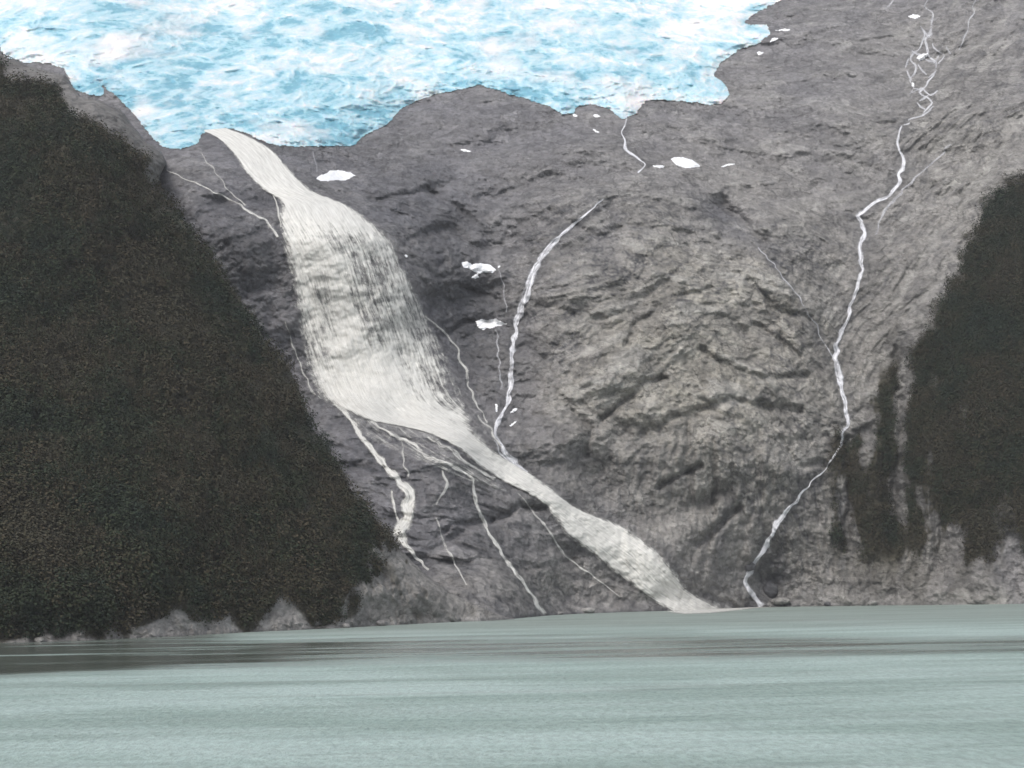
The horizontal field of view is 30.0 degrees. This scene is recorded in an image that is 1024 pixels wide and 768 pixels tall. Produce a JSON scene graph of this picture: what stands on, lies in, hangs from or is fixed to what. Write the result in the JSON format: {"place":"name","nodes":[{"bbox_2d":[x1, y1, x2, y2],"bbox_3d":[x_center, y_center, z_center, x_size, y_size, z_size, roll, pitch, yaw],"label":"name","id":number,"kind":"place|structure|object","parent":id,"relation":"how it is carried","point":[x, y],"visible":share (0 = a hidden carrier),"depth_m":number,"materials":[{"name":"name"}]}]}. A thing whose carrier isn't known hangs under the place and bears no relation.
{"place":"outdoors","nodes":[
{"label":"outdoors","id":0,"kind":"place"},
{"bbox_2d":[0,52,514,642],"bbox_3d":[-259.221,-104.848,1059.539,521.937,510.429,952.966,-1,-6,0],"label":"hill","id":1,"kind":"structure","parent":0,"point":[402,590],"depth_m":771.40,"materials":[{"name":"plant"}]},
{"bbox_2d":[34,637,44,641],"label":"boulder","id":2,"kind":"object","parent":1,"relation":"on","point":[38,639],"visible":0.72,"depth_m":605.21,"materials":[{"name":"grey stone"}]},
{"bbox_2d":[0,53,402,640],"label":"forest","id":3,"kind":"object","parent":1,"relation":"on","point":[87,595],"visible":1,"depth_m":741.79,"materials":[{"name":"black plant"}]},
{"bbox_2d":[342,622,349,627],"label":"boulder","id":4,"kind":"object","parent":1,"relation":"on","point":[345,625],"visible":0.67,"depth_m":726.76,"materials":[{"name":"grey stone"}]},
{"bbox_2d":[376,620,387,625],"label":"boulder","id":5,"kind":"object","parent":1,"relation":"on","point":[381,623],"visible":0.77,"depth_m":752.70,"materials":[{"name":"grey stone"}]},
{"bbox_2d":[0,0,1023,618],"bbox_3d":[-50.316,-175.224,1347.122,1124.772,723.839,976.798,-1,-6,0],"label":"mountain","id":6,"kind":"structure","parent":0,"point":[676,398],"depth_m":1093.47,"materials":[{"name":"grey stone"}]},
{"bbox_2d":[167,170,277,236],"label":"stream","id":7,"kind":"structure","parent":6,"relation":"on","point":[266,220],"depth_m":1026.22,"materials":[{"name":"white liquid"}]},
{"bbox_2d":[202,154,244,204],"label":"stream","id":8,"kind":"structure","parent":6,"relation":"on","point":[224,185],"depth_m":1039.89,"materials":[{"name":"white liquid"}]},
{"bbox_2d":[273,195,281,226],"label":"stream","id":9,"kind":"structure","parent":6,"relation":"on","point":[278,212],"depth_m":1024.40,"materials":[{"name":"white liquid"}]},
{"bbox_2d":[285,322,312,391],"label":"stream","id":10,"kind":"structure","parent":6,"relation":"on","point":[302,370],"depth_m":993.31,"materials":[{"name":"white liquid"}]},
{"bbox_2d":[316,170,354,181],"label":"snow patch","id":11,"kind":"object","parent":6,"relation":"on","point":[336,175],"visible":1,"depth_m":1143.66,"materials":[{"name":"white snow"}]},
{"bbox_2d":[333,401,428,569],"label":"cascade","id":12,"kind":"object","parent":6,"relation":"on","point":[408,502],"visible":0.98,"depth_m":900.23,"materials":[{"name":"white liquid"}]},
{"bbox_2d":[0,0,780,148],"bbox_3d":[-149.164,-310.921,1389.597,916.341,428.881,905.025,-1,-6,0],"label":"glacier","id":13,"kind":"object","parent":6,"relation":"on","point":[175,74],"visible":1,"depth_m":1368.62,"materials":[{"name":"blue ice"}]},
{"bbox_2d":[391,491,399,529],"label":"stream","id":14,"kind":"structure","parent":6,"relation":"on","point":[394,508],"depth_m":891.68,"materials":[{"name":"white liquid"}]},
{"bbox_2d":[401,441,408,475],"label":"stream","id":15,"kind":"structure","parent":6,"relation":"on","point":[403,463],"depth_m":915.02,"materials":[{"name":"white liquid"}]},
{"bbox_2d":[437,471,448,503],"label":"stream","id":16,"kind":"structure","parent":6,"relation":"on","point":[446,485],"depth_m":917.19,"materials":[{"name":"white liquid"}]},
{"bbox_2d":[436,519,466,584],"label":"stream","id":17,"kind":"structure","parent":6,"relation":"on","point":[451,555],"depth_m":874.45,"materials":[{"name":"white liquid"}]},
{"bbox_2d":[425,316,486,421],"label":"stream","id":18,"kind":"structure","parent":6,"relation":"on","point":[462,364],"depth_m":1058.63,"materials":[{"name":"white liquid"}]},
{"bbox_2d":[370,421,545,613],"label":"stream","id":19,"kind":"structure","parent":6,"relation":"on","point":[521,579],"depth_m":929.72,"materials":[{"name":"white liquid"}]},
{"bbox_2d":[427,437,494,479],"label":"stream","id":20,"kind":"structure","parent":6,"relation":"on","point":[456,454],"depth_m":948.38,"materials":[{"name":"white liquid"}]},
{"bbox_2d":[461,262,495,273],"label":"snow patch","id":21,"kind":"object","parent":6,"relation":"on","point":[479,268],"visible":1,"depth_m":1109.13,"materials":[{"name":"white snow"}]},
{"bbox_2d":[204,128,762,613],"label":"waterfall","id":22,"kind":"structure","parent":6,"relation":"on","point":[356,372],"depth_m":1003.24,"materials":[{"name":"white liquid"}]},
{"bbox_2d":[475,319,505,329],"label":"snow patch","id":23,"kind":"object","parent":6,"relation":"on","point":[482,324],"visible":1,"depth_m":1094.38,"materials":[{"name":"white snow"}]},
{"bbox_2d":[478,415,511,460],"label":"stream","id":24,"kind":"structure","parent":6,"relation":"on","point":[491,432],"depth_m":998.43,"materials":[{"name":"white liquid"}]},
{"bbox_2d":[494,199,602,471],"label":"stream","id":25,"kind":"structure","parent":6,"relation":"on","point":[526,297],"depth_m":1084.53,"materials":[{"name":"white liquid"}]},
{"bbox_2d":[519,494,619,596],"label":"stream","id":26,"kind":"structure","parent":6,"relation":"on","point":[551,534],"depth_m":977.19,"materials":[{"name":"white liquid"}]},
{"bbox_2d":[621,118,645,172],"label":"stream","id":27,"kind":"structure","parent":6,"relation":"on","point":[628,151],"depth_m":1221.94,"materials":[{"name":"white liquid"}]},
{"bbox_2d":[671,157,699,167],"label":"snow patch","id":28,"kind":"object","parent":6,"relation":"on","point":[682,162],"visible":1,"depth_m":1228.45,"materials":[{"name":"white snow"}]},
{"bbox_2d":[745,562,755,571],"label":"boulder","id":29,"kind":"object","parent":6,"relation":"on","point":[751,566],"visible":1,"depth_m":1056.19,"materials":[{"name":"grey stone"}]},
{"bbox_2d":[763,582,777,597],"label":"boulder","id":30,"kind":"object","parent":6,"relation":"on","point":[770,589],"visible":1,"depth_m":1069.07,"materials":[{"name":"grey stone"}]},
{"bbox_2d":[770,597,789,604],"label":"boulder","id":31,"kind":"object","parent":6,"relation":"on","point":[780,600],"visible":1,"depth_m":1064.12,"materials":[{"name":"grey stone"}]},
{"bbox_2d":[758,248,837,376],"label":"stream","id":32,"kind":"structure","parent":6,"relation":"on","point":[802,304],"depth_m":1119.22,"materials":[{"name":"white liquid"}]},
{"bbox_2d":[743,126,905,606],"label":"stream","id":33,"kind":"structure","parent":6,"relation":"on","point":[776,523],"depth_m":1110.03,"materials":[{"name":"white liquid"}]},
{"bbox_2d":[868,600,876,605],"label":"boulder","id":34,"kind":"object","parent":6,"relation":"on","point":[872,602],"visible":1,"depth_m":1044.00,"materials":[{"name":"grey stone"}]},
{"bbox_2d":[908,14,919,18],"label":"snow patch","id":35,"kind":"object","parent":6,"relation":"on","point":[913,16],"visible":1,"depth_m":1443.80,"materials":[{"name":"white snow"}]},
{"bbox_2d":[909,26,924,83],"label":"rivulet","id":36,"kind":"structure","parent":6,"relation":"on","point":[912,55],"depth_m":1389.16,"materials":[{"name":"white liquid"}]},
{"bbox_2d":[904,92,932,124],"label":"rivulet","id":37,"kind":"structure","parent":6,"relation":"on","point":[924,111],"depth_m":1292.15,"materials":[{"name":"white liquid"}]},
{"bbox_2d":[917,53,928,60],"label":"snow patch","id":38,"kind":"object","parent":6,"relation":"on","point":[921,57],"visible":1,"depth_m":1383.99,"materials":[{"name":"white snow"}]},
{"bbox_2d":[827,168,1023,564],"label":"forest","id":39,"kind":"object","parent":6,"relation":"on","point":[938,429],"visible":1,"depth_m":1064.71,"materials":[{"name":"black plant"}]},
{"bbox_2d":[906,1,947,115],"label":"rivulet","id":40,"kind":"structure","parent":6,"relation":"on","point":[932,75],"depth_m":1357.97,"materials":[{"name":"white liquid"}]},
{"bbox_2d":[0,604,1023,767],"bbox_3d":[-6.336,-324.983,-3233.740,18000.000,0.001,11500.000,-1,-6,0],"label":"water","id":41,"kind":"structure","parent":0,"point":[909,686],"depth_m":263.98,"materials":[{"name":"liquid"}]},
{"bbox_2d":[581,608,594,612],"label":"boulder","id":42,"kind":"object","parent":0,"point":[588,610],"visible":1,"depth_m":961.96,"materials":[{"name":"grey stone"}]}
]}

